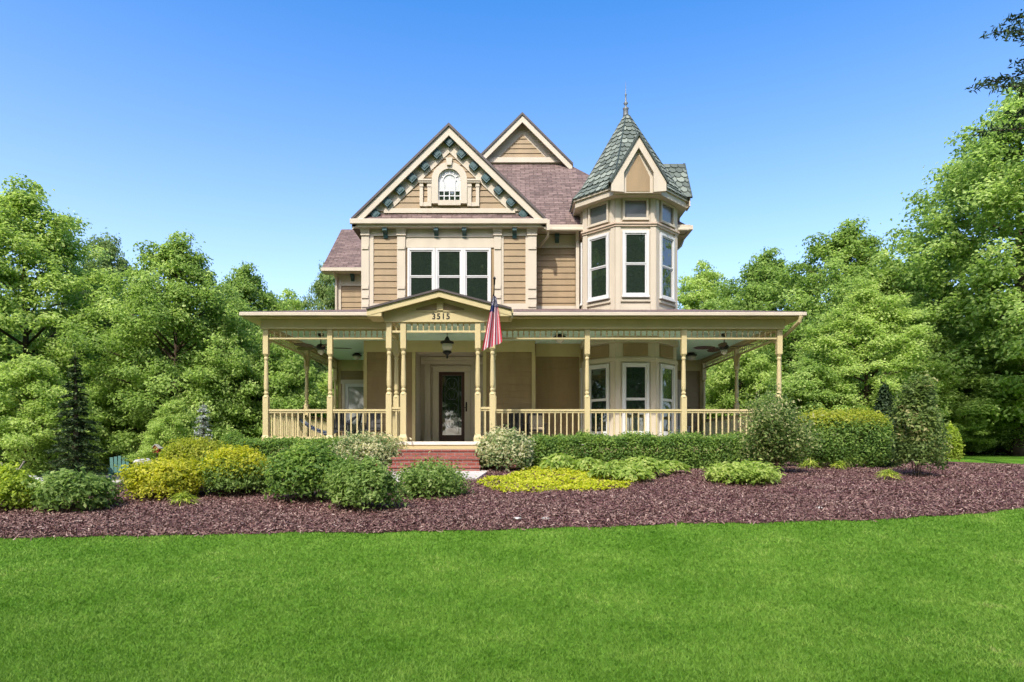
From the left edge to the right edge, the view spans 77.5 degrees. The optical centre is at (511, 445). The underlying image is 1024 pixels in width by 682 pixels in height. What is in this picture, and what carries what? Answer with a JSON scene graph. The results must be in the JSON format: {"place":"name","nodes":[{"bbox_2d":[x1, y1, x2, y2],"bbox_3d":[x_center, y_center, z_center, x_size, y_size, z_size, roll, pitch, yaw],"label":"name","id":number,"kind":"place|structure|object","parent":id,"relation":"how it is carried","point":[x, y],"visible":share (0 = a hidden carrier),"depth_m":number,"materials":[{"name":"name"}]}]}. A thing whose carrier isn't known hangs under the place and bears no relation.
{"place":"outdoors","nodes":[
{"label":"outdoors","id":0,"kind":"place"},
{"bbox_2d":[67,473,125,482],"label":"patio","id":1,"kind":"structure","parent":0,"point":[115,476],"depth_m":25.50,"materials":[{"name":"beige stone"}]},
{"bbox_2d":[107,456,128,479],"bbox_3d":[-12.963,0.777,21.079,0.697,0.896,0.908,0,0,-32],"label":"adirondack chair","id":2,"kind":"object","parent":1,"relation":"on","point":[112,471],"visible":0.42,"depth_m":21.21,"materials":[{"name":"green paint"}]},
{"bbox_2d":[392,470,488,481],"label":"front walk","id":3,"kind":"structure","parent":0,"point":[473,474],"depth_m":14.37,"materials":[{"name":"concrete"}]},
{"bbox_2d":[0,452,1023,681],"bbox_3d":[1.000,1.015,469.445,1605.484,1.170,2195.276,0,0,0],"label":"lawn","id":4,"kind":"structure","parent":0,"point":[997,458],"depth_m":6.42,"materials":[{"name":"plant"}]},
{"bbox_2d":[1,325,47,359],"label":"tree","id":5,"kind":"object","parent":4,"relation":"on","point":[18,349],"visible":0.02,"depth_m":38.31,"materials":[{"name":"green plant"}]},
{"bbox_2d":[0,426,62,463],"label":"tree","id":6,"kind":"object","parent":4,"relation":"on","point":[41,445],"visible":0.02,"depth_m":31.31,"materials":[{"name":"green plant"}]},
{"bbox_2d":[0,349,112,476],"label":"tree","id":7,"kind":"object","parent":4,"relation":"on","point":[23,437],"visible":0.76,"depth_m":21.38,"materials":[{"name":"green plant"}]},
{"bbox_2d":[0,173,126,463],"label":"tree","id":8,"kind":"object","parent":4,"relation":"on","point":[55,252],"visible":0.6,"depth_m":26.41,"materials":[{"name":"green plant"}]},
{"bbox_2d":[38,354,109,481],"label":"evergreen tree","id":9,"kind":"object","parent":4,"relation":"on","point":[76,452],"visible":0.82,"depth_m":18.90,"materials":[{"name":"green plant"}]},
{"bbox_2d":[16,227,179,471],"bbox_3d":[-20.467,-4.803,31.993,5.576,12.508,7.527,0,0,16],"label":"tree","id":10,"kind":"object","parent":4,"relation":"on","point":[113,250],"visible":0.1,"depth_m":31.52,"materials":[{"name":"green plant"}]},
{"bbox_2d":[59,366,167,475],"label":"tree","id":11,"kind":"object","parent":4,"relation":"on","point":[119,442],"visible":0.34,"depth_m":25.55,"materials":[{"name":"green plant"}]},
{"bbox_2d":[112,419,143,457],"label":"tree","id":12,"kind":"object","parent":4,"relation":"on","point":[132,430],"depth_m":27.67,"materials":[{"name":"green plant"}]},
{"bbox_2d":[133,458,150,465],"bbox_3d":[-9.536,0.505,16.485,0.453,0.408,0.469,9,-8,-17],"label":"boulder","id":13,"kind":"object","parent":4,"relation":"on","point":[142,460],"visible":0.24,"depth_m":16.31,"materials":[{"name":"stone"}]},
{"bbox_2d":[151,444,162,459],"bbox_3d":[-11.123,0.669,20.000,0.260,1.461,0.260,0,0,0],"label":"birdbath","id":14,"kind":"object","parent":4,"relation":"on","point":[158,446],"visible":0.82,"depth_m":19.93,"materials":[{"name":"grey stone"}]},
{"bbox_2d":[140,323,180,376],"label":"tree","id":15,"kind":"object","parent":4,"relation":"on","point":[169,340],"depth_m":38.13,"materials":[{"name":"green plant"}]},
{"bbox_2d":[53,229,272,431],"bbox_3d":[-14.292,-3.860,26.805,6.664,10.556,8.566,0,0,39],"label":"tree","id":16,"kind":"object","parent":4,"relation":"on","point":[172,261],"visible":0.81,"depth_m":25.83,"materials":[{"name":"green plant"}]},
{"bbox_2d":[120,396,206,462],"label":"tree","id":17,"kind":"object","parent":4,"relation":"on","point":[181,417],"visible":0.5,"depth_m":20.51,"materials":[{"name":"green plant"}]},
{"bbox_2d":[192,404,213,441],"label":"spruce tree","id":18,"kind":"object","parent":4,"relation":"on","point":[200,432],"visible":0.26,"depth_m":20.46,"materials":[{"name":"grey plant"}]},
{"bbox_2d":[165,317,296,444],"bbox_3d":[-12.240,-1.969,27.099,4.484,6.913,5.278,0,0,43],"label":"tree","id":19,"kind":"object","parent":4,"relation":"on","point":[233,363],"visible":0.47,"depth_m":26.32,"materials":[{"name":"green plant"}]},
{"bbox_2d":[172,261,316,399],"bbox_3d":[-14.373,-4.017,33.033,8.230,10.930,6.445,0,0,-25],"label":"tree","id":20,"kind":"object","parent":4,"relation":"on","point":[247,283],"visible":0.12,"depth_m":32.53,"materials":[{"name":"green plant"}]},
{"bbox_2d":[228,341,327,437],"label":"tree","id":21,"kind":"object","parent":4,"relation":"on","point":[285,372],"visible":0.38,"depth_m":27.89,"materials":[{"name":"green plant"}]},
{"bbox_2d":[255,288,312,326],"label":"tree","id":22,"kind":"object","parent":4,"relation":"on","point":[295,303],"visible":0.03,"depth_m":39.61,"materials":[{"name":"green plant"}]},
{"bbox_2d":[297,260,336,391],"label":"tree","id":23,"kind":"object","parent":4,"relation":"on","point":[325,293],"visible":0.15,"depth_m":36.33,"materials":[{"name":"green plant"}]},
{"bbox_2d":[312,369,333,398],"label":"tree","id":24,"kind":"object","parent":4,"relation":"on","point":[322,387],"visible":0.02,"depth_m":32.43,"materials":[{"name":"green plant"}]},
{"bbox_2d":[387,449,480,470],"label":"brick steps","id":25,"kind":"structure","parent":4,"relation":"on","point":[468,458],"depth_m":15.18,"materials":[{"name":"red brick"}]},
{"bbox_2d":[0,459,1023,540],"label":"mulch bed","id":26,"kind":"object","parent":4,"relation":"on","point":[888,512],"visible":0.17,"depth_m":10.88,"materials":[{"name":"brown plant"}]},
{"bbox_2d":[0,461,39,509],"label":"shrub","id":27,"kind":"object","parent":26,"relation":"on","point":[12,488],"visible":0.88,"depth_m":10.34,"materials":[{"name":"green plant"}]},
{"bbox_2d":[21,465,128,513],"bbox_3d":[-7.276,0.722,10.534,1.443,0.822,1.334,0,0,0],"label":"shrub","id":28,"kind":"object","parent":26,"relation":"on","point":[56,489],"visible":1,"depth_m":10.29,"materials":[{"name":"green plant"}]},
{"bbox_2d":[114,449,205,500],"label":"shrub","id":29,"kind":"object","parent":26,"relation":"on","point":[159,476],"visible":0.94,"depth_m":11.29,"materials":[{"name":"yellow plant"}]},
{"bbox_2d":[167,490,199,507],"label":"perennial plant","id":30,"kind":"object","parent":26,"relation":"on","point":[183,496],"visible":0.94,"depth_m":10.85,"materials":[{"name":"green plant"}]},
{"bbox_2d":[156,434,231,465],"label":"shrub","id":31,"kind":"object","parent":26,"relation":"on","point":[198,446],"visible":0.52,"depth_m":13.89,"materials":[{"name":"yellow plant"}]},
{"bbox_2d":[219,429,246,446],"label":"shrub","id":32,"kind":"object","parent":26,"relation":"on","point":[233,437],"visible":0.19,"depth_m":16.51,"materials":[{"name":"green plant"}]},
{"bbox_2d":[196,441,274,495],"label":"shrub","id":33,"kind":"object","parent":26,"relation":"on","point":[229,467],"visible":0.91,"depth_m":11.67,"materials":[{"name":"yellow plant"}]},
{"bbox_2d":[234,435,341,462],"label":"hedge","id":34,"kind":"object","parent":26,"relation":"on","point":[267,446],"visible":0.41,"depth_m":15.93,"materials":[{"name":"green plant"}]},
{"bbox_2d":[256,435,361,501],"bbox_3d":[-3.546,0.429,11.262,1.900,1.255,1.365,0,0,0],"label":"shrub","id":35,"kind":"object","parent":26,"relation":"on","point":[306,474],"visible":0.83,"depth_m":10.97,"materials":[{"name":"green plant"}]},
{"bbox_2d":[323,454,415,509],"bbox_3d":[-2.432,0.635,10.542,1.379,0.999,1.054,0,0,22],"label":"shrub","id":36,"kind":"object","parent":26,"relation":"on","point":[345,482],"visible":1,"depth_m":10.31,"materials":[{"name":"green plant"}]},
{"bbox_2d":[328,429,411,468],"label":"shrub","id":37,"kind":"object","parent":26,"relation":"on","point":[367,444],"visible":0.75,"depth_m":15.26,"materials":[{"name":"beige plant"}]},
{"bbox_2d":[394,451,476,498],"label":"shrub","id":38,"kind":"object","parent":26,"relation":"on","point":[440,477],"visible":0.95,"depth_m":11.51,"materials":[{"name":"green plant"}]},
{"bbox_2d":[474,423,535,471],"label":"shrub","id":39,"kind":"object","parent":26,"relation":"on","point":[496,444],"visible":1,"depth_m":14.95,"materials":[{"name":"beige plant"}]},
{"bbox_2d":[539,452,574,470],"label":"perennial plant","id":40,"kind":"object","parent":26,"relation":"on","point":[561,459],"visible":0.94,"depth_m":14.85,"materials":[{"name":"green plant"}]},
{"bbox_2d":[476,465,653,492],"bbox_3d":[2.294,0.674,16.270,3.238,0.487,9.734,0,0,22],"label":"creeper","id":41,"kind":"object","parent":26,"relation":"on","point":[542,480],"visible":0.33,"depth_m":13.07,"materials":[{"name":"yellow plant"}]},
{"bbox_2d":[570,457,604,471],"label":"perennial plant","id":42,"kind":"object","parent":26,"relation":"on","point":[584,463],"visible":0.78,"depth_m":14.49,"materials":[{"name":"green plant"}]},
{"bbox_2d":[586,463,623,477],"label":"perennial plant","id":43,"kind":"object","parent":26,"relation":"on","point":[600,470],"visible":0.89,"depth_m":13.41,"materials":[{"name":"green plant"}]},
{"bbox_2d":[605,460,632,468],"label":"perennial plant","id":44,"kind":"object","parent":26,"relation":"on","point":[622,463],"visible":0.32,"depth_m":14.58,"materials":[{"name":"green plant"}]},
{"bbox_2d":[611,466,655,480],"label":"perennial plant","id":45,"kind":"object","parent":26,"relation":"on","point":[628,472],"visible":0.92,"depth_m":13.16,"materials":[{"name":"green plant"}]},
{"bbox_2d":[625,455,656,465],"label":"perennial plant","id":46,"kind":"object","parent":26,"relation":"on","point":[633,460],"visible":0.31,"depth_m":14.93,"materials":[{"name":"green plant"}]},
{"bbox_2d":[529,429,771,469],"bbox_3d":[3.416,0.133,16.151,6.547,1.138,1.203,0,0,0],"label":"hedge","id":47,"kind":"object","parent":26,"relation":"on","point":[628,443],"visible":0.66,"depth_m":15.78,"materials":[{"name":"green plant"}]},
{"bbox_2d":[630,459,670,474],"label":"perennial plant","id":48,"kind":"object","parent":26,"relation":"on","point":[652,465],"visible":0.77,"depth_m":13.88,"materials":[{"name":"green plant"}]},
{"bbox_2d":[659,459,691,472],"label":"perennial plant","id":49,"kind":"object","parent":26,"relation":"on","point":[673,465],"visible":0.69,"depth_m":14.49,"materials":[{"name":"green plant"}]},
{"bbox_2d":[700,458,785,484],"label":"perennial plant","id":50,"kind":"object","parent":26,"relation":"on","point":[746,471],"visible":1,"depth_m":12.95,"materials":[{"name":"green plant"}]},
{"bbox_2d":[726,380,834,471],"bbox_3d":[6.129,-0.415,14.725,2.262,2.310,1.828,0,0,0],"label":"shrub","id":51,"kind":"object","parent":26,"relation":"on","point":[777,438],"visible":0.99,"depth_m":14.49,"materials":[{"name":"green plant"}]},
{"bbox_2d":[797,457,821,469],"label":"perennial plant","id":52,"kind":"object","parent":26,"relation":"on","point":[808,463],"visible":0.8,"depth_m":15.67,"materials":[{"name":"green plant"}]},
{"bbox_2d":[753,349,872,459],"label":"tree","id":53,"kind":"object","parent":26,"relation":"on","point":[817,376],"visible":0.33,"depth_m":24.20,"materials":[{"name":"green plant"}]},
{"bbox_2d":[828,460,849,469],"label":"perennial plant","id":54,"kind":"object","parent":26,"relation":"on","point":[838,463],"visible":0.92,"depth_m":16.17,"materials":[{"name":"green plant"}]},
{"bbox_2d":[790,404,894,467],"bbox_3d":[8.935,-0.219,17.359,2.950,1.790,2.404,0,0,0],"label":"shrub","id":55,"kind":"object","parent":26,"relation":"on","point":[858,422],"visible":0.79,"depth_m":16.58,"materials":[{"name":"green plant"}]},
{"bbox_2d":[860,378,913,467],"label":"shrub","id":56,"kind":"object","parent":26,"relation":"on","point":[883,403],"visible":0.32,"depth_m":17.49,"materials":[{"name":"green plant"}]},
{"bbox_2d":[876,468,902,479],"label":"perennial plant","id":57,"kind":"object","parent":26,"relation":"on","point":[885,473],"visible":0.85,"depth_m":13.56,"materials":[{"name":"green plant"}]},
{"bbox_2d":[884,370,952,475],"bbox_3d":[8.947,-0.449,14.031,1.328,2.410,1.166,0,0,0],"label":"shrub","id":58,"kind":"object","parent":26,"relation":"on","point":[916,415],"visible":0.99,"depth_m":13.82,"materials":[{"name":"green plant"}]},
{"bbox_2d":[929,421,965,463],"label":"shrub","id":59,"kind":"object","parent":26,"relation":"on","point":[955,453],"visible":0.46,"depth_m":19.50,"materials":[{"name":"green plant"}]},
{"bbox_2d":[239,87,806,468],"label":"house","id":60,"kind":"structure","parent":4,"relation":"on","point":[448,221],"depth_m":19.28,"materials":[{"name":"beige paint"}]},
{"bbox_2d":[294,333,351,354],"bbox_3d":[-5.370,-2.900,18.220,1.556,0.600,1.636,0,0,-14],"label":"ceiling fan","id":61,"kind":"object","parent":60,"relation":"hanging from","point":[320,347],"visible":0.84,"depth_m":18.13,"materials":[{"name":"black metal"}]},
{"bbox_2d":[296,413,361,439],"bbox_3d":[-5.749,-0.614,19.600,2.353,1.002,1.000,0,0,0],"label":"hammock","id":62,"kind":"object","parent":60,"relation":"on","point":[319,430],"visible":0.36,"depth_m":19.58,"materials":[{"name":"blue fabric"}]},
{"bbox_2d":[334,413,349,434],"bbox_3d":[-5.016,-0.586,18.566,0.598,0.950,0.951,0,0,-29],"label":"rocking chair","id":63,"kind":"object","parent":60,"relation":"on","point":[336,421],"visible":0.23,"depth_m":18.75,"materials":[{"name":"black wood"}]},
{"bbox_2d":[345,384,363,436],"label":"window","id":64,"kind":"structure","parent":60,"relation":"in","point":[354,393],"depth_m":23.75,"materials":[{"name":"glass"}]},
{"bbox_2d":[352,353,361,359],"bbox_3d":[-5.350,-3.080,22.000,0.360,0.240,0.351,0,0,0],"label":"ceiling light","id":65,"kind":"object","parent":60,"relation":"attached to","point":[356,356],"visible":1,"depth_m":21.90,"materials":[{"name":"white glass"}]},
{"bbox_2d":[358,413,382,435],"bbox_3d":[-4.085,-0.586,18.474,0.598,0.950,0.951,0,0,11],"label":"rocking chair","id":66,"kind":"object","parent":60,"relation":"on","point":[372,422],"visible":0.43,"depth_m":18.65,"materials":[{"name":"black wood"}]},
{"bbox_2d":[407,248,434,295],"bbox_3d":[-2.749,-5.125,19.350,0.880,1.750,0.100,0,0,0],"label":"window","id":67,"kind":"structure","parent":60,"relation":"in","point":[420,261],"depth_m":19.38,"materials":[{"name":"glass"}]},
{"bbox_2d":[440,336,453,358],"bbox_3d":[-1.829,-2.830,18.000,0.400,0.740,0.400,0,0,0],"label":"pendant lantern","id":68,"kind":"object","parent":60,"relation":"hanging from","point":[447,343],"visible":0.97,"depth_m":17.90,"materials":[{"name":"white glass"}]},
{"bbox_2d":[435,248,462,293],"bbox_3d":[-1.901,-5.125,19.350,0.880,1.750,0.100,0,0,0],"label":"window","id":69,"kind":"structure","parent":60,"relation":"in","point":[448,261],"depth_m":19.38,"materials":[{"name":"glass"}]},
{"bbox_2d":[418,157,479,206],"bbox_3d":[-1.893,-7.973,19.305,1.860,1.425,0.190,0,0,0],"label":"arched window","id":70,"kind":"structure","parent":60,"relation":"in","point":[449,185],"depth_m":19.30,"materials":[{"name":"beige paint"}]},
{"bbox_2d":[439,372,466,441],"bbox_3d":[-1.888,-1.250,20.403,0.905,2.240,0.193,0,0,0],"label":"door","id":71,"kind":"structure","parent":60,"relation":"in","point":[452,407],"depth_m":20.48,"materials":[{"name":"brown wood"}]},
{"bbox_2d":[463,248,490,301],"bbox_3d":[-1.058,-5.125,19.350,0.880,1.750,0.100,0,0,0],"label":"window","id":72,"kind":"structure","parent":60,"relation":"in","point":[476,261],"depth_m":19.38,"materials":[{"name":"glass"}]},
{"bbox_2d":[482,276,501,350],"bbox_3d":[-0.420,-3.120,15.427,0.456,1.700,0.986,0,0,15],"label":"flag","id":73,"kind":"object","parent":60,"relation":"attached to","point":[493,336],"visible":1,"depth_m":15.27,"materials":[{"name":"red fabric"}]},
{"bbox_2d":[503,413,524,435],"bbox_3d":[0.065,-0.586,18.924,0.598,0.950,0.951,0,0,11],"label":"rocking chair","id":74,"kind":"object","parent":60,"relation":"on","point":[517,422],"visible":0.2,"depth_m":19.11,"materials":[{"name":"black wood"}]},
{"bbox_2d":[526,413,546,436],"bbox_3d":[0.716,-0.586,18.825,0.598,0.950,0.951,0,0,-3],"label":"rocking chair","id":75,"kind":"object","parent":60,"relation":"on","point":[534,422],"visible":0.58,"depth_m":18.96,"materials":[{"name":"brown wood"}]},
{"bbox_2d":[554,334,565,343],"bbox_3d":[1.370,-3.068,18.300,0.396,0.264,0.386,0,0,0],"label":"ceiling light","id":76,"kind":"object","parent":60,"relation":"attached to","point":[559,341],"visible":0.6,"depth_m":18.20,"materials":[{"name":"beige glass"}]},
{"bbox_2d":[579,242,581,307],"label":"window","id":77,"kind":"structure","parent":60,"relation":"in","point":[580,248],"depth_m":19.61,"materials":[{"name":"white paint"}]},
{"bbox_2d":[580,368,581,430],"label":"window","id":78,"kind":"structure","parent":60,"relation":"in","point":[580,368],"depth_m":19.61,"materials":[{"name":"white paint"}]},
{"bbox_2d":[586,232,609,302],"bbox_3d":[2.562,-5.285,18.968,0.100,1.940,0.810,0,0,-45],"label":"window","id":79,"kind":"structure","parent":60,"relation":"in","point":[599,245],"depth_m":18.98,"materials":[{"name":"white paint"}]},
{"bbox_2d":[587,200,609,228],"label":"transom window","id":80,"kind":"structure","parent":60,"relation":"in","point":[598,214],"depth_m":18.98,"materials":[{"name":"beige paint"}]},
{"bbox_2d":[589,364,609,434],"bbox_3d":[2.562,-1.350,18.968,0.100,2.120,0.820,0,0,-45],"label":"window","id":81,"kind":"structure","parent":60,"relation":"in","point":[599,375],"depth_m":18.96,"materials":[{"name":"white paint"}]},
{"bbox_2d":[621,363,648,434],"bbox_3d":[3.594,-1.350,18.540,0.820,2.120,0.100,0,0,0],"label":"window","id":82,"kind":"structure","parent":60,"relation":"in","point":[635,376],"depth_m":18.57,"materials":[{"name":"glass"}]},
{"bbox_2d":[622,198,648,220],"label":"transom window","id":83,"kind":"structure","parent":60,"relation":"in","point":[634,209],"depth_m":18.58,"materials":[{"name":"grey glass"}]},
{"bbox_2d":[622,230,649,297],"bbox_3d":[3.594,-5.285,18.540,0.810,1.940,0.100,0,0,0],"label":"window","id":84,"kind":"structure","parent":60,"relation":"in","point":[635,243],"depth_m":18.57,"materials":[{"name":"glass"}]},
{"bbox_2d":[659,364,674,435],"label":"window","id":85,"kind":"structure","parent":60,"relation":"in","point":[666,372],"depth_m":18.97,"materials":[{"name":"glass"}]},
{"bbox_2d":[659,232,675,302],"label":"window","id":86,"kind":"structure","parent":60,"relation":"in","point":[666,243],"depth_m":18.99,"materials":[{"name":"white paint"}]},
{"bbox_2d":[659,200,675,228],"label":"transom window","id":87,"kind":"structure","parent":60,"relation":"in","point":[667,211],"depth_m":18.99,"materials":[{"name":"glass"}]},
{"bbox_2d":[686,352,696,360],"bbox_3d":[6.150,-3.062,21.900,0.414,0.276,0.404,0,0,0],"label":"ceiling light","id":88,"kind":"object","parent":60,"relation":"attached to","point":[690,356],"visible":0.96,"depth_m":21.79,"materials":[{"name":"white glass"}]},
{"bbox_2d":[694,333,754,354],"bbox_3d":[6.120,-2.900,18.243,1.556,0.600,1.636,0,0,-32],"label":"ceiling fan","id":89,"kind":"object","parent":60,"relation":"hanging from","point":[723,347],"visible":0.98,"depth_m":18.15,"materials":[{"name":"black metal"}]},
{"bbox_2d":[678,259,733,309],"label":"tree","id":90,"kind":"object","parent":4,"relation":"on","point":[704,283],"visible":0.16,"depth_m":43.09,"materials":[{"name":"green plant"}]},
{"bbox_2d":[705,400,724,431],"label":"tree","id":91,"kind":"object","parent":4,"relation":"on","point":[707,406],"visible":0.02,"depth_m":28.23,"materials":[{"name":"green plant"}]},
{"bbox_2d":[706,384,734,425],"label":"tree","id":92,"kind":"object","parent":4,"relation":"on","point":[729,389],"visible":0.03,"depth_m":29.25,"materials":[{"name":"green plant"}]},
{"bbox_2d":[696,298,776,423],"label":"tree","id":93,"kind":"object","parent":4,"relation":"on","point":[708,305],"visible":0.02,"depth_m":37.11,"materials":[{"name":"green plant"}]},
{"bbox_2d":[705,343,806,433],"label":"tree","id":94,"kind":"object","parent":4,"relation":"on","point":[725,372],"visible":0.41,"depth_m":27.02,"materials":[{"name":"green plant"}]},
{"bbox_2d":[712,246,838,382],"bbox_3d":[15.259,-5.823,40.422,11.511,13.035,9.014,0,0,11],"label":"tree","id":95,"kind":"object","parent":4,"relation":"on","point":[761,269],"visible":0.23,"depth_m":38.97,"materials":[{"name":"green plant"}]},
{"bbox_2d":[755,215,931,453],"bbox_3d":[17.962,-5.942,34.808,11.778,13.036,9.163,0,0,-15],"label":"tree","id":96,"kind":"object","parent":4,"relation":"on","point":[844,246],"visible":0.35,"depth_m":34.10,"materials":[{"name":"green plant"}]},
{"bbox_2d":[785,275,943,431],"bbox_3d":[14.143,-3.073,25.918,6.173,7.554,5.706,0,0,24],"label":"tree","id":97,"kind":"object","parent":4,"relation":"on","point":[865,315],"visible":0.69,"depth_m":25.20,"materials":[{"name":"green plant"}]},
{"bbox_2d":[855,360,966,446],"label":"tree","id":98,"kind":"object","parent":4,"relation":"on","point":[944,387],"visible":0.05,"depth_m":26.45,"materials":[{"name":"green plant"}]},
{"bbox_2d":[801,84,1023,455],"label":"tree","id":99,"kind":"object","parent":4,"relation":"on","point":[988,180],"visible":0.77,"depth_m":26.98,"materials":[{"name":"green plant"}]},
{"bbox_2d":[855,256,988,373],"bbox_3d":[20.488,-4.735,32.904,8.230,10.617,6.445,0,0,-40],"label":"tree","id":100,"kind":"object","parent":4,"relation":"on","point":[892,287],"visible":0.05,"depth_m":32.13,"materials":[{"name":"green plant"}]},
{"bbox_2d":[879,330,1023,448],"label":"tree","id":101,"kind":"object","parent":4,"relation":"on","point":[978,388],"visible":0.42,"depth_m":27.29,"materials":[{"name":"green plant"}]},
{"bbox_2d":[918,416,996,452],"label":"tree","id":102,"kind":"object","parent":4,"relation":"on","point":[982,443],"visible":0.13,"depth_m":27.29,"materials":[{"name":"green plant"}]},
{"bbox_2d":[963,411,1012,454],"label":"tree","id":103,"kind":"object","parent":4,"relation":"on","point":[991,449],"visible":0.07,"depth_m":28.94,"materials":[{"name":"green plant"}]},
{"bbox_2d":[958,367,1023,454],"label":"tree","id":104,"kind":"object","parent":4,"relation":"on","point":[1004,442],"visible":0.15,"depth_m":27.78,"materials":[{"name":"green plant"}]},
{"bbox_2d":[0,0,1023,315],"label":"sky","id":105,"kind":"structure","parent":0,"point":[258,130],"materials":[{"name":"blue"}]},
{"bbox_2d":[965,9,1023,139],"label":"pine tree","id":106,"kind":"object","parent":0,"point":[1008,77],"visible":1,"depth_m":18.48,"materials":[{"name":"green plant"}]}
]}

